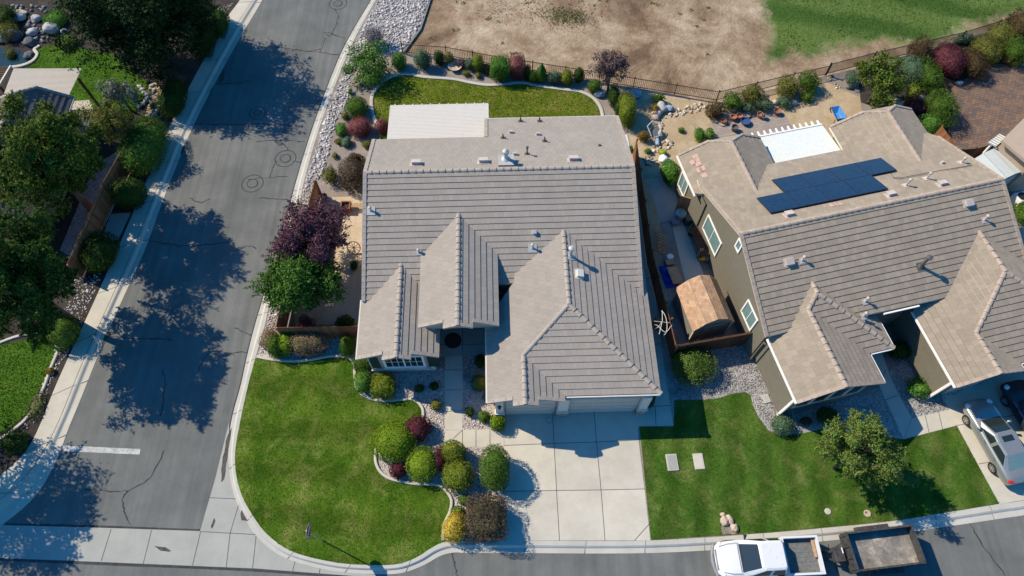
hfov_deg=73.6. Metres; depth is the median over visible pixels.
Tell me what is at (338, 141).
shrub
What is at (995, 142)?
pergola
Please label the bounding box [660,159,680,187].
shrub
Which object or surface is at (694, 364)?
shrub
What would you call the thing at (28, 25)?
pond rocks
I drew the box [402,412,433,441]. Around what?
shrub
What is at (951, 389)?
garage door
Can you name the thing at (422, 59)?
shrub
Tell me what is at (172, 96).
shrub
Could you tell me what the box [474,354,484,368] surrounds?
shrub
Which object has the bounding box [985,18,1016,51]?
shrub
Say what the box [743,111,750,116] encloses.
flower pot
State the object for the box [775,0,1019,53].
turf field grass
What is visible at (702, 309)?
garden shed
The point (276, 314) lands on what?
verge pebbles
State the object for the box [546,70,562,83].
shrub
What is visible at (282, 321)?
wooden fence
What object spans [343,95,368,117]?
shrub
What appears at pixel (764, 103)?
shrub
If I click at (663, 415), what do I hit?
side walk
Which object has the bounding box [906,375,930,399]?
shrub
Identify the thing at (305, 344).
shrub
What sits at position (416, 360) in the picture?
window
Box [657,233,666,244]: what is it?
rake tools
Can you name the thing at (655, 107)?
shrub
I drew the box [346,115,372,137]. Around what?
shrub
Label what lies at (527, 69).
shrub
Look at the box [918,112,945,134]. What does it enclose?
shrub
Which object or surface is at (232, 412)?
crack sealant
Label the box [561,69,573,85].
shrub
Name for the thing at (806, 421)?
shrub
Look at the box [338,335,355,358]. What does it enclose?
shrub
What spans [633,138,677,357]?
wooden fence
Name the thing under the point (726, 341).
wooden fence
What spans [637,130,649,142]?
shrub
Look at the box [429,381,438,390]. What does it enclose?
shrub
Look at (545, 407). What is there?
garage door
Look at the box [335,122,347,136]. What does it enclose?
shrub
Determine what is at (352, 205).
garden bench
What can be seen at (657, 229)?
rake tools
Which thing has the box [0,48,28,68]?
pond water
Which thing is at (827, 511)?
round lid
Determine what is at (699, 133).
shrub
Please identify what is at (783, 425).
shrub
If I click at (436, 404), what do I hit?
shrub
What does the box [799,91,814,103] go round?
shrub
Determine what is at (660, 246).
rake tools
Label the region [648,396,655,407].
shrub
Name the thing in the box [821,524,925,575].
dump trailer
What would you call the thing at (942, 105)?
shrub
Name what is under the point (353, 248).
wagon wheel
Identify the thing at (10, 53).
shrub
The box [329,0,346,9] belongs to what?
manhole cover
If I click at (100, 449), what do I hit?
stop line
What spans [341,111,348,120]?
shrub
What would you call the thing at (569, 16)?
field weeds
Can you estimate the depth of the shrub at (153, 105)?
49.83 m
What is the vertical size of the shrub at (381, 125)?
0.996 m
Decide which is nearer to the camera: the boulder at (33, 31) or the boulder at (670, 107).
the boulder at (670, 107)
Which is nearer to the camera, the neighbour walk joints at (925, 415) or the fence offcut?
the neighbour walk joints at (925, 415)
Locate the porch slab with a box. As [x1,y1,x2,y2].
[439,327,484,355]
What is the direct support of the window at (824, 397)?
in the house at (830, 258)
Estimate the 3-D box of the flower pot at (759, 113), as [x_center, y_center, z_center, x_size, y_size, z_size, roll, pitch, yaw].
[17.929,-12.471,49.521,0.480,0.320,0.468,0,62,0]
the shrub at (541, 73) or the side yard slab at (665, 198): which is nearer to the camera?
the side yard slab at (665, 198)
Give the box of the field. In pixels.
[405,0,1023,101]
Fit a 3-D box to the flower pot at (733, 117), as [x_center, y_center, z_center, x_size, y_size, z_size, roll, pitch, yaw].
[15.937,-12.259,49.397,0.480,0.340,0.468,0,62,0]
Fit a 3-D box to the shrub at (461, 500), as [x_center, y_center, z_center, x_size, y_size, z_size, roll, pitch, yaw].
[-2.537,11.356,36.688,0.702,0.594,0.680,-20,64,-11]
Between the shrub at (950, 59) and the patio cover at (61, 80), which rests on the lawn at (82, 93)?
the patio cover at (61, 80)
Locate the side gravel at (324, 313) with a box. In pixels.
[294,196,362,324]
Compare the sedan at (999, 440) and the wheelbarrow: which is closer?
the sedan at (999, 440)
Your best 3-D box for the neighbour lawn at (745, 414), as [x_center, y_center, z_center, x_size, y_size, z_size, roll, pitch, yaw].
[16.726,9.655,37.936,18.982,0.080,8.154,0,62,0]
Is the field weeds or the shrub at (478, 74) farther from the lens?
the field weeds
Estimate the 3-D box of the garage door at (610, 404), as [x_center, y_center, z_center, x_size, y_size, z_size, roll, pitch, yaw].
[5.080,6.530,38.173,3.789,2.420,0.055,-1,62,-1]
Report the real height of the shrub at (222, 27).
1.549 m
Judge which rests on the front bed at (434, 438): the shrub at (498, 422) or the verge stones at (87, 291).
the shrub at (498, 422)
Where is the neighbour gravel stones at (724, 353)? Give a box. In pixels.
[668,345,816,432]
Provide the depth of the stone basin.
51.72 m
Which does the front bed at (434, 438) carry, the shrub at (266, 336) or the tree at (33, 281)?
the shrub at (266, 336)
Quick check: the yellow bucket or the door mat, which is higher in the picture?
the yellow bucket
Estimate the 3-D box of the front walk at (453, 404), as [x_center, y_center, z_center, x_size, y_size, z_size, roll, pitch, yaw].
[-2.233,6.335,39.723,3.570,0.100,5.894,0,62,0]
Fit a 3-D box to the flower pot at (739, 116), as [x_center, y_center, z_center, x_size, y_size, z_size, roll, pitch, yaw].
[16.380,-12.339,49.428,0.480,0.360,0.468,0,62,0]
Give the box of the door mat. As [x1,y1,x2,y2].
[444,333,461,347]
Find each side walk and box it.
[60,150,129,255]
[636,172,672,425]
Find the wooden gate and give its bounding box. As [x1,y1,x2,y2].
[652,317,672,330]
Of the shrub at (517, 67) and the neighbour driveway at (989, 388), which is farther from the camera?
the shrub at (517, 67)
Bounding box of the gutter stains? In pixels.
[102,70,247,551]
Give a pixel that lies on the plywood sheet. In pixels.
(674, 274)
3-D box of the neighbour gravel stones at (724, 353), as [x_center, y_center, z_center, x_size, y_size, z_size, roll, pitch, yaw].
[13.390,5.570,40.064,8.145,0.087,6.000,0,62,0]
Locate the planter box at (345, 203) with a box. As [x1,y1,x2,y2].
[340,201,351,212]
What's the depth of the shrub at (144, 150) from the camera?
46.47 m
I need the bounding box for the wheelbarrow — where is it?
[830,106,846,121]
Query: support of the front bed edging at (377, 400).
on the yard ground at (342, 152)
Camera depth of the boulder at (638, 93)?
50.23 m
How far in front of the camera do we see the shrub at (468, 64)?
51.36 m
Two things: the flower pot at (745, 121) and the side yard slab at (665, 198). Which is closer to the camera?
the side yard slab at (665, 198)
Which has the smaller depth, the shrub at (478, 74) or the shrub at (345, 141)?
the shrub at (345, 141)
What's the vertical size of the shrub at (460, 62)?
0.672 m
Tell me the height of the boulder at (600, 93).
0.614 m
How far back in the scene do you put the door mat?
41.32 m
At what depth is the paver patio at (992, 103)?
50.11 m
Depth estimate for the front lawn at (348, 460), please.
37.58 m
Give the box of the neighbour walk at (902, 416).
[872,353,956,438]
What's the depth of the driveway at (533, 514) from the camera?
37.48 m
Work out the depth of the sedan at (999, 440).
37.33 m
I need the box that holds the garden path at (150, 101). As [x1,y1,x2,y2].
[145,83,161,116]
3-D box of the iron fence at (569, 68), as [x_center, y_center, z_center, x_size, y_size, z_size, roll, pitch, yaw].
[3.349,-16.294,51.159,23.977,1.085,0.468,10,62,5]
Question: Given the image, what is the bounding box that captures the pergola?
[982,134,1004,153]
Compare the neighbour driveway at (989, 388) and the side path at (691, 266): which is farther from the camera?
the side path at (691, 266)
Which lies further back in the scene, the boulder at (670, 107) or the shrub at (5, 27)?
the shrub at (5, 27)
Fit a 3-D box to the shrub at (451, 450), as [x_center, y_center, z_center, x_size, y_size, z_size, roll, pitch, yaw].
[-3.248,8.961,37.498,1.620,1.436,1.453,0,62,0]
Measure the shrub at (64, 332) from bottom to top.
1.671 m
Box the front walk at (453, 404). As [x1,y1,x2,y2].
[444,356,503,446]
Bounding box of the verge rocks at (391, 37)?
[303,0,428,190]
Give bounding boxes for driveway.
[504,411,649,540]
[942,372,1023,503]
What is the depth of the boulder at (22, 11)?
54.58 m
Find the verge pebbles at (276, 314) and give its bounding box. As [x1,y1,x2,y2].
[260,181,313,352]
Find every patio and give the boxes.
[72,100,92,128]
[711,113,793,138]
[946,63,1023,148]
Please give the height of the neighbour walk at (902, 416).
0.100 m
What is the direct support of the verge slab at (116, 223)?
on the yard ground at (189, 67)
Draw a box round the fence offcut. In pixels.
[675,195,690,210]
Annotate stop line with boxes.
[62,446,139,453]
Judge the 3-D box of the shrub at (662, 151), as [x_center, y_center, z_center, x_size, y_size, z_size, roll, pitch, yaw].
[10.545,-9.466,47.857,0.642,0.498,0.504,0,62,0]
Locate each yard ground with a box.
[0,0,238,474]
[256,0,1023,539]
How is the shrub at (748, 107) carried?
on the back soil
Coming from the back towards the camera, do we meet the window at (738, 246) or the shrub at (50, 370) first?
the shrub at (50, 370)
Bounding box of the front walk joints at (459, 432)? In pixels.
[445,411,462,446]
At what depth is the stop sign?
33.52 m
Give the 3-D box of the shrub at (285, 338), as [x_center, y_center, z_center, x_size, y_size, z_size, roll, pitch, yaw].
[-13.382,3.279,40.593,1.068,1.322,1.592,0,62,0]
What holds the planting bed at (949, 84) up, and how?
on the yard ground at (342, 152)
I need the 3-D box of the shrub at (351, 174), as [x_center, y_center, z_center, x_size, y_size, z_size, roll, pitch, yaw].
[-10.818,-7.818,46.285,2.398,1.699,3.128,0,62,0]
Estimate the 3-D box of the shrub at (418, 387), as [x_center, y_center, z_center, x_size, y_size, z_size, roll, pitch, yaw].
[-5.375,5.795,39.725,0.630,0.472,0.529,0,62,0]
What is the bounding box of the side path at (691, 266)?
[673,221,703,281]
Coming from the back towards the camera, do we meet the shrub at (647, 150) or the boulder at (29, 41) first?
the boulder at (29, 41)
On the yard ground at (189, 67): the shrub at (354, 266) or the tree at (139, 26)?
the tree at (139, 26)
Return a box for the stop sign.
[305,524,322,540]
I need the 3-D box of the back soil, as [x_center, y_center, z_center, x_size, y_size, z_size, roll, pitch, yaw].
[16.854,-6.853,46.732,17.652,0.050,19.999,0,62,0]
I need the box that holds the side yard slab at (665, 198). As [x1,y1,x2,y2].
[648,177,677,221]
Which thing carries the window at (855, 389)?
in the house at (830, 258)
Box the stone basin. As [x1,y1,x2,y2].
[448,60,461,70]
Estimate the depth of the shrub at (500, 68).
50.21 m
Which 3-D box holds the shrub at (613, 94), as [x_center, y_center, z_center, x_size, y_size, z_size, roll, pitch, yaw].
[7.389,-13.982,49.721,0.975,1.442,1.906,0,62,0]
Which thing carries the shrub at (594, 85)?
on the yard ground at (342, 152)
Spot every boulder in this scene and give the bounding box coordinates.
[0,29,22,40]
[12,12,25,21]
[16,9,27,14]
[23,37,36,46]
[23,50,34,58]
[26,27,38,35]
[31,14,41,21]
[42,22,58,33]
[594,89,605,97]
[629,89,640,98]
[651,110,661,116]
[651,114,658,120]
[655,137,659,145]
[657,101,666,112]
[658,128,662,138]
[666,105,673,111]
[720,516,728,525]
[725,514,733,523]
[730,524,738,531]
[956,80,963,85]
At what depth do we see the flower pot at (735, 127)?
48.84 m
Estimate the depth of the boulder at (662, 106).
49.60 m
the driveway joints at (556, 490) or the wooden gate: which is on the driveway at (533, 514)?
the driveway joints at (556, 490)
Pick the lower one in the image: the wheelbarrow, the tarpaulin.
the tarpaulin
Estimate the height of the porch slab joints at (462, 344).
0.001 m
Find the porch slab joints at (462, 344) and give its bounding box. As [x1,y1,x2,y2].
[442,328,467,355]
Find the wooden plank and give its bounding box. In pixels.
[810,540,817,556]
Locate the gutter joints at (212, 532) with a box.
[101,497,319,573]
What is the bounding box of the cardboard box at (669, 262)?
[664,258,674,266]
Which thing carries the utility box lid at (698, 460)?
on the neighbour lawn at (745, 414)
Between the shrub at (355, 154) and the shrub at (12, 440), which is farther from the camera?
the shrub at (355, 154)
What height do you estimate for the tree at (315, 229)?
5.496 m
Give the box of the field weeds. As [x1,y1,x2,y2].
[428,0,710,55]
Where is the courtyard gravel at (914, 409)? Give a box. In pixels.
[895,357,960,414]
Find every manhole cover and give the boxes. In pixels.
[241,175,263,191]
[249,107,265,118]
[275,150,295,166]
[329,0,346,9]
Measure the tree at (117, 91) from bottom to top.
3.354 m
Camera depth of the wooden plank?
34.97 m
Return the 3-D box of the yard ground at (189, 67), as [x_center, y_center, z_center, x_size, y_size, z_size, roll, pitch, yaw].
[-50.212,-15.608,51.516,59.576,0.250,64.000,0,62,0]
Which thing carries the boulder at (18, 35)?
on the yard ground at (189, 67)
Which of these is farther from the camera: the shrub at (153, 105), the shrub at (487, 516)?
the shrub at (153, 105)
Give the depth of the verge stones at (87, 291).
42.49 m
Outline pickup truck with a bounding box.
[710,534,825,575]
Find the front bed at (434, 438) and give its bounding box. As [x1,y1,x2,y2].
[256,330,505,540]
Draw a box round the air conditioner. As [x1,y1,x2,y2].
[1010,191,1023,208]
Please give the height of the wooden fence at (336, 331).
1.790 m
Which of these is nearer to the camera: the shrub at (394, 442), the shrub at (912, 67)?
the shrub at (394, 442)
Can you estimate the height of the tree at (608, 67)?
3.540 m
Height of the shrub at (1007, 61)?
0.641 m
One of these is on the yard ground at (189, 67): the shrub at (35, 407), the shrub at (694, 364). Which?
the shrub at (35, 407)
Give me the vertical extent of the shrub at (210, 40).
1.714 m
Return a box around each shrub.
[0,4,18,24]
[0,18,19,42]
[0,427,30,456]
[3,47,15,57]
[26,388,45,421]
[42,7,67,27]
[45,314,81,351]
[45,367,54,374]
[54,33,77,48]
[77,229,121,275]
[105,176,147,209]
[114,114,169,179]
[149,103,155,108]
[154,77,188,119]
[189,17,217,58]
[207,3,230,38]
[258,327,278,351]
[267,333,282,359]
[278,332,293,357]
[287,331,330,358]
[295,314,316,332]
[320,164,336,183]
[334,138,341,144]
[334,155,365,193]
[334,314,354,325]
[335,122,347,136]
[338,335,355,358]
[340,136,351,147]
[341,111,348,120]
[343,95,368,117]
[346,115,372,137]
[346,152,365,165]
[349,260,357,270]
[351,358,370,371]
[353,368,373,394]
[357,24,388,45]
[362,140,370,149]
[368,419,416,463]
[369,371,396,399]
[374,118,387,133]
[389,461,407,479]
[391,50,406,70]
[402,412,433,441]
[404,445,438,483]
[413,49,431,68]
[414,384,424,391]
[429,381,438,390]
[430,399,440,410]
[434,49,444,65]
[434,445,446,471]
[440,438,466,462]
[440,509,466,543]
[441,458,474,494]
[444,51,453,63]
[451,505,465,515]
[455,57,464,67]
[458,494,469,505]
[461,69,470,76]
[463,491,508,546]
[464,407,474,416]
[465,57,473,70]
[470,374,485,391]
[472,53,484,71]
[474,71,482,78]
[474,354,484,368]
[478,410,490,422]
[478,443,510,494]
[483,63,489,74]
[489,54,510,81]
[490,414,505,431]
[509,51,525,80]
[523,64,530,80]
[528,70,537,83]
[536,63,546,82]
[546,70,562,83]
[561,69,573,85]
[573,67,584,82]
[587,79,601,93]
[607,83,620,108]
[614,101,619,114]
[616,89,636,129]
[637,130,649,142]
[644,148,651,153]
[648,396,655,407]
[650,103,658,113]
[652,92,666,101]
[658,149,666,154]
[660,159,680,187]
[670,339,719,387]
[694,127,705,142]
[703,127,715,139]
[704,100,726,119]
[722,91,745,110]
[741,83,766,105]
[741,100,754,113]
[754,94,773,111]
[770,412,795,435]
[775,74,799,97]
[776,94,793,109]
[795,68,822,96]
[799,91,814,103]
[799,417,812,425]
[816,406,841,425]
[844,70,859,86]
[887,340,911,361]
[899,54,924,82]
[903,92,927,117]
[904,83,920,100]
[905,34,934,63]
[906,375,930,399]
[911,54,944,94]
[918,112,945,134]
[922,88,963,127]
[924,85,944,96]
[931,41,970,78]
[953,32,974,44]
[960,46,990,81]
[968,34,1004,66]
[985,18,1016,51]
[1001,34,1023,67]
[1002,56,1016,65]
[1004,7,1023,40]
[1012,201,1023,225]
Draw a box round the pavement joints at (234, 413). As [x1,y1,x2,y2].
[0,1,994,571]
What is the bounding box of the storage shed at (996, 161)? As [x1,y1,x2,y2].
[975,148,1020,184]
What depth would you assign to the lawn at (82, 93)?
51.75 m
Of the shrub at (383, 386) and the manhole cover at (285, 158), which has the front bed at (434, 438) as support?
the shrub at (383, 386)
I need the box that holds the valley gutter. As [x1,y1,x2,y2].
[0,425,375,575]
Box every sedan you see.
[962,398,1023,485]
[1000,380,1023,431]
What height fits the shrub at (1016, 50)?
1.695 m
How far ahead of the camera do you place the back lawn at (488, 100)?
50.48 m
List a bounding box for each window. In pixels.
[381,355,425,367]
[677,171,688,195]
[702,214,721,256]
[734,237,741,253]
[740,299,758,331]
[791,399,813,407]
[809,392,834,403]
[826,387,852,399]
[843,386,865,395]
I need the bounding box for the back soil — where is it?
[628,79,861,318]
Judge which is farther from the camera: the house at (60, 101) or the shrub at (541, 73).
the shrub at (541, 73)
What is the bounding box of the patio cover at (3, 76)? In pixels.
[0,65,11,94]
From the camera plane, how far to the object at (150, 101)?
50.45 m
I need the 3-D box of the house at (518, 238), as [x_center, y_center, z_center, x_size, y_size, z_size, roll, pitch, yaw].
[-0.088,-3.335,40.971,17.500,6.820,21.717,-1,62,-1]
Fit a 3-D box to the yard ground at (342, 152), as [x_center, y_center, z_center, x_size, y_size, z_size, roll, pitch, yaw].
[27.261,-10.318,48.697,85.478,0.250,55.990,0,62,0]
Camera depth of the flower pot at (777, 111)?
49.60 m
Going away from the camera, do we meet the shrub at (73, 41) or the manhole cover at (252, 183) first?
the manhole cover at (252, 183)
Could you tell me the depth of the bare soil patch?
36.20 m
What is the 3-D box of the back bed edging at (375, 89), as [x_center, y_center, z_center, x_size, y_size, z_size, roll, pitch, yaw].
[-1.872,-13.698,50.356,17.167,0.200,5.680,0,62,0]
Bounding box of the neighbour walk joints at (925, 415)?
[883,370,942,430]
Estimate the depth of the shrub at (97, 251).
42.91 m
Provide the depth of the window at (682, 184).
44.94 m
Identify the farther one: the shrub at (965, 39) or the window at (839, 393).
the shrub at (965, 39)
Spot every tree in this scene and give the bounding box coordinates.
[0,89,108,218]
[0,196,80,353]
[41,0,222,87]
[76,99,139,145]
[94,78,139,112]
[243,248,346,316]
[261,193,352,281]
[585,49,631,93]
[813,408,909,495]
[853,49,912,109]
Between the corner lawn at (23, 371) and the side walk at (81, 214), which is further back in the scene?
the side walk at (81, 214)
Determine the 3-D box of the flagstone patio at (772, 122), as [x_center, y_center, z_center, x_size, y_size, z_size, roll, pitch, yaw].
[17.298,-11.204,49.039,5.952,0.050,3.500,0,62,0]
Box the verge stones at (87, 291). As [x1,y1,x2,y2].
[23,3,232,431]
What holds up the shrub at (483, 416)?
on the front bed at (434, 438)
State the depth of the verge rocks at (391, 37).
53.40 m
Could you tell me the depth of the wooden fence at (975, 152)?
46.48 m
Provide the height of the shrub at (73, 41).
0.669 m
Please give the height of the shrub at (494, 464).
2.265 m
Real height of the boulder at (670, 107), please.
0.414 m
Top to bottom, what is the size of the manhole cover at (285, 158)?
0.008 m
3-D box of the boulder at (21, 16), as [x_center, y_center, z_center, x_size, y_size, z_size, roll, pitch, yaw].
[-39.211,-21.465,54.334,1.274,0.486,0.999,0,62,0]
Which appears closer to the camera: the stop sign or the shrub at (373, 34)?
the stop sign
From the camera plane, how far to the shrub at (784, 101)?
49.78 m
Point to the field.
(664, 41)
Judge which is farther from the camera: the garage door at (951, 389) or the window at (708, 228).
the window at (708, 228)
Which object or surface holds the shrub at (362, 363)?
on the front bed at (434, 438)
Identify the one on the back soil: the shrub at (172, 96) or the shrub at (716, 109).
the shrub at (716, 109)
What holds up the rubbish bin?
on the side path at (691, 266)
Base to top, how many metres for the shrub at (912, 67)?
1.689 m
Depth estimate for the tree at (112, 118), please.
45.54 m
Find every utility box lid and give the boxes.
[665,454,678,470]
[692,453,704,469]
[761,394,770,403]
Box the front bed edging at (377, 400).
[256,355,452,539]
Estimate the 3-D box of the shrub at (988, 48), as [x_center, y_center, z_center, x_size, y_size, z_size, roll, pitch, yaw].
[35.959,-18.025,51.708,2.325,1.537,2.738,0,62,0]
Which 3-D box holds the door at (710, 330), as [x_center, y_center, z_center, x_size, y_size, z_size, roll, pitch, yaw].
[11.750,2.559,40.581,1.300,1.915,0.080,-12,63,-6]
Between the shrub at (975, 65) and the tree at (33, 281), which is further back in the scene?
the shrub at (975, 65)
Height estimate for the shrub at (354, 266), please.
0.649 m
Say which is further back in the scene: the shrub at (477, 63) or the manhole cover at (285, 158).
the shrub at (477, 63)
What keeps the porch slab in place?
on the yard ground at (342, 152)
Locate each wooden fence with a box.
[66,119,154,279]
[275,179,321,335]
[275,324,357,338]
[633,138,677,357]
[670,332,752,356]
[934,125,960,149]
[961,143,1000,158]
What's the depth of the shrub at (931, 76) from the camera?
50.13 m
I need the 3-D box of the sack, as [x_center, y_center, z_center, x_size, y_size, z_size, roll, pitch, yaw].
[10.504,-8.929,47.647,0.624,0.553,0.741,0,62,0]
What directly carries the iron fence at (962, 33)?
on the yard ground at (342, 152)
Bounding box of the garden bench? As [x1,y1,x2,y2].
[350,203,361,210]
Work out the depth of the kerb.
36.14 m
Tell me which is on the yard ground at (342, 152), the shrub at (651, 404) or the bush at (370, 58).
the bush at (370, 58)
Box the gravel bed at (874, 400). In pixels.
[655,235,948,438]
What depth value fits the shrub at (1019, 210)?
44.95 m
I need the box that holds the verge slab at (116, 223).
[103,212,130,239]
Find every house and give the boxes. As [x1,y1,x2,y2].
[0,85,87,239]
[355,102,671,417]
[675,104,1023,415]
[997,118,1023,191]
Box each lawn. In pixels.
[0,336,56,431]
[25,45,149,114]
[235,357,457,564]
[373,75,600,138]
[639,392,998,539]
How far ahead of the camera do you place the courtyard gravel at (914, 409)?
39.68 m
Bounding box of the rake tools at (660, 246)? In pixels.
[657,242,665,253]
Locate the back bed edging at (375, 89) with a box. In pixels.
[370,72,603,123]
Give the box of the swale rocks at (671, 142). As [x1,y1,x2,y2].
[642,73,839,165]
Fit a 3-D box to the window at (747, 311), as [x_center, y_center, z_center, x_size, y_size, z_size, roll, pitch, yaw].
[13.688,1.589,39.548,0.060,1.500,1.400,-12,63,-6]
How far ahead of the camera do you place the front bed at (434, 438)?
39.22 m
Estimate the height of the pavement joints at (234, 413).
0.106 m
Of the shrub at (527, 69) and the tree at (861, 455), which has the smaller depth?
the tree at (861, 455)
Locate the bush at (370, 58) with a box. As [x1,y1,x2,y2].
[341,39,393,89]
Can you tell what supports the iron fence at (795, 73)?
on the field
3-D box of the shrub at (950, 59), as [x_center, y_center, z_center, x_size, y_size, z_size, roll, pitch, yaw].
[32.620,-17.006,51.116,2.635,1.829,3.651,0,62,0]
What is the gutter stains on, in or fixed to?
on the road
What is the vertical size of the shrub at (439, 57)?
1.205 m
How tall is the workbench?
0.820 m
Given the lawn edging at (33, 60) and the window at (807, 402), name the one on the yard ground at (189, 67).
the lawn edging at (33, 60)
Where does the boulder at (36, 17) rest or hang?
on the yard ground at (189, 67)
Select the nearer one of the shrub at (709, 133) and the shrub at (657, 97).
the shrub at (709, 133)
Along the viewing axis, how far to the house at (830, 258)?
38.69 m
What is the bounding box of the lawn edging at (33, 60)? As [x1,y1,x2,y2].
[0,44,59,438]
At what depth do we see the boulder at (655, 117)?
49.31 m
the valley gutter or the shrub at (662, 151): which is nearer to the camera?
the valley gutter
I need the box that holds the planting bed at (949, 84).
[858,32,1023,134]
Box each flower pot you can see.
[721,118,726,123]
[730,114,736,120]
[731,124,738,131]
[736,113,742,119]
[741,117,750,125]
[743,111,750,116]
[757,111,763,117]
[774,108,780,114]
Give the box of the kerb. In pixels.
[228,0,1023,573]
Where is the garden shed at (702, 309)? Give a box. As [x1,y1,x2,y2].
[672,275,734,341]
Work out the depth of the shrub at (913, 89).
49.70 m
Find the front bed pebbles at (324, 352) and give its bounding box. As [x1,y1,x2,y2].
[260,338,353,358]
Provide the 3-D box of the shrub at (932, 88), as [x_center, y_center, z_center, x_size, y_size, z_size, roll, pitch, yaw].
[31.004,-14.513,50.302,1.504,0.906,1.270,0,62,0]
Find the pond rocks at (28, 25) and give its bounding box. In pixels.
[10,4,48,44]
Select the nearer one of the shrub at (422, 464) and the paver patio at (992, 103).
the shrub at (422, 464)
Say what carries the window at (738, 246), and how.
in the house at (830, 258)
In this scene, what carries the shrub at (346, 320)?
on the yard ground at (342, 152)
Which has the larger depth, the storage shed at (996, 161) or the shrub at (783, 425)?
the storage shed at (996, 161)
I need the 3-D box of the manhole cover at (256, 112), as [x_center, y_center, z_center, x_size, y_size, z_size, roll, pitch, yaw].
[-18.577,-12.777,49.993,1.220,0.008,1.220,0,62,0]
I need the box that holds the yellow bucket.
[698,256,705,260]
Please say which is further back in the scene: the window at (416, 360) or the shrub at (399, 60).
the shrub at (399, 60)
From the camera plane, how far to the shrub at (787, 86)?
49.84 m
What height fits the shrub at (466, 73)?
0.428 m
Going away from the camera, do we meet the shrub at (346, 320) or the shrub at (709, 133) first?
the shrub at (346, 320)
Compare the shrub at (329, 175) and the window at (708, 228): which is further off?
the shrub at (329, 175)
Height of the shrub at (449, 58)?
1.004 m
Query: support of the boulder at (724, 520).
on the bare soil patch
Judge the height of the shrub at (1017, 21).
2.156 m
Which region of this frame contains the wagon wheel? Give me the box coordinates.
[347,241,360,253]
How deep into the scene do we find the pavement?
42.60 m
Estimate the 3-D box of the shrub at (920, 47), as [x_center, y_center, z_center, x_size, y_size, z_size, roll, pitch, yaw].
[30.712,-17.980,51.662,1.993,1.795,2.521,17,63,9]
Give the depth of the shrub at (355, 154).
46.66 m
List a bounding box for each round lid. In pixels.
[824,508,830,514]
[864,510,870,516]
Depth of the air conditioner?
45.47 m
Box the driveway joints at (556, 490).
[504,412,650,539]
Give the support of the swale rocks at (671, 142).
on the back soil
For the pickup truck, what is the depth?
34.64 m
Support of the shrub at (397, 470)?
on the front bed at (434, 438)
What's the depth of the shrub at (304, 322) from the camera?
40.67 m
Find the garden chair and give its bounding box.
[647,120,661,138]
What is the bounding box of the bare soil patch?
[721,523,738,534]
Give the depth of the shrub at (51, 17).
53.73 m
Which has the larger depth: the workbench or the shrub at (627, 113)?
the shrub at (627, 113)
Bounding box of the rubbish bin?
[675,208,686,221]
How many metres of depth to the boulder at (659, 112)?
49.42 m
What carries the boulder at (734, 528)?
on the bare soil patch
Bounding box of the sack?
[658,154,667,163]
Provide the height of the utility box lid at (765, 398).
0.098 m
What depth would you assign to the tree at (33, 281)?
36.47 m
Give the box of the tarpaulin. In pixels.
[658,265,678,288]
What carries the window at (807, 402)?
in the house at (830, 258)
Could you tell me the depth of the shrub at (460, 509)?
36.33 m
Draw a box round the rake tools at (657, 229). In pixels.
[654,227,662,237]
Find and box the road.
[0,0,1023,575]
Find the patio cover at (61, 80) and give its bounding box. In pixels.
[4,69,99,105]
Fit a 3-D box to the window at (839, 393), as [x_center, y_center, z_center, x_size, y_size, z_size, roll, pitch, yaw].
[18.157,5.833,38.023,1.000,1.640,0.060,-12,63,-6]
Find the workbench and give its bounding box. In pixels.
[688,226,709,260]
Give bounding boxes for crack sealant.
[0,0,1004,575]
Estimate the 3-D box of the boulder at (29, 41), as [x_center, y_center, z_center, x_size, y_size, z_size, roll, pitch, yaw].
[-37.282,-19.057,52.980,1.030,0.595,0.868,0,62,0]
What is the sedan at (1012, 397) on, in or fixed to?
on the neighbour driveway at (989, 388)
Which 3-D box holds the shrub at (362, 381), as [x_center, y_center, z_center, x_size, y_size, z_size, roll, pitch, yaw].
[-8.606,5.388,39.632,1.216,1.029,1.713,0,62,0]
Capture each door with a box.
[506,400,555,414]
[569,397,640,412]
[697,322,724,339]
[941,379,984,393]
[1005,174,1016,184]
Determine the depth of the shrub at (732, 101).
49.29 m
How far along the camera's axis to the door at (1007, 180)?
45.22 m
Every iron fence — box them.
[400,42,719,99]
[716,64,831,99]
[825,18,1009,74]
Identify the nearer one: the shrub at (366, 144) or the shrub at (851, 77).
the shrub at (366, 144)
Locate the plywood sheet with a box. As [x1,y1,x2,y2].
[666,266,683,283]

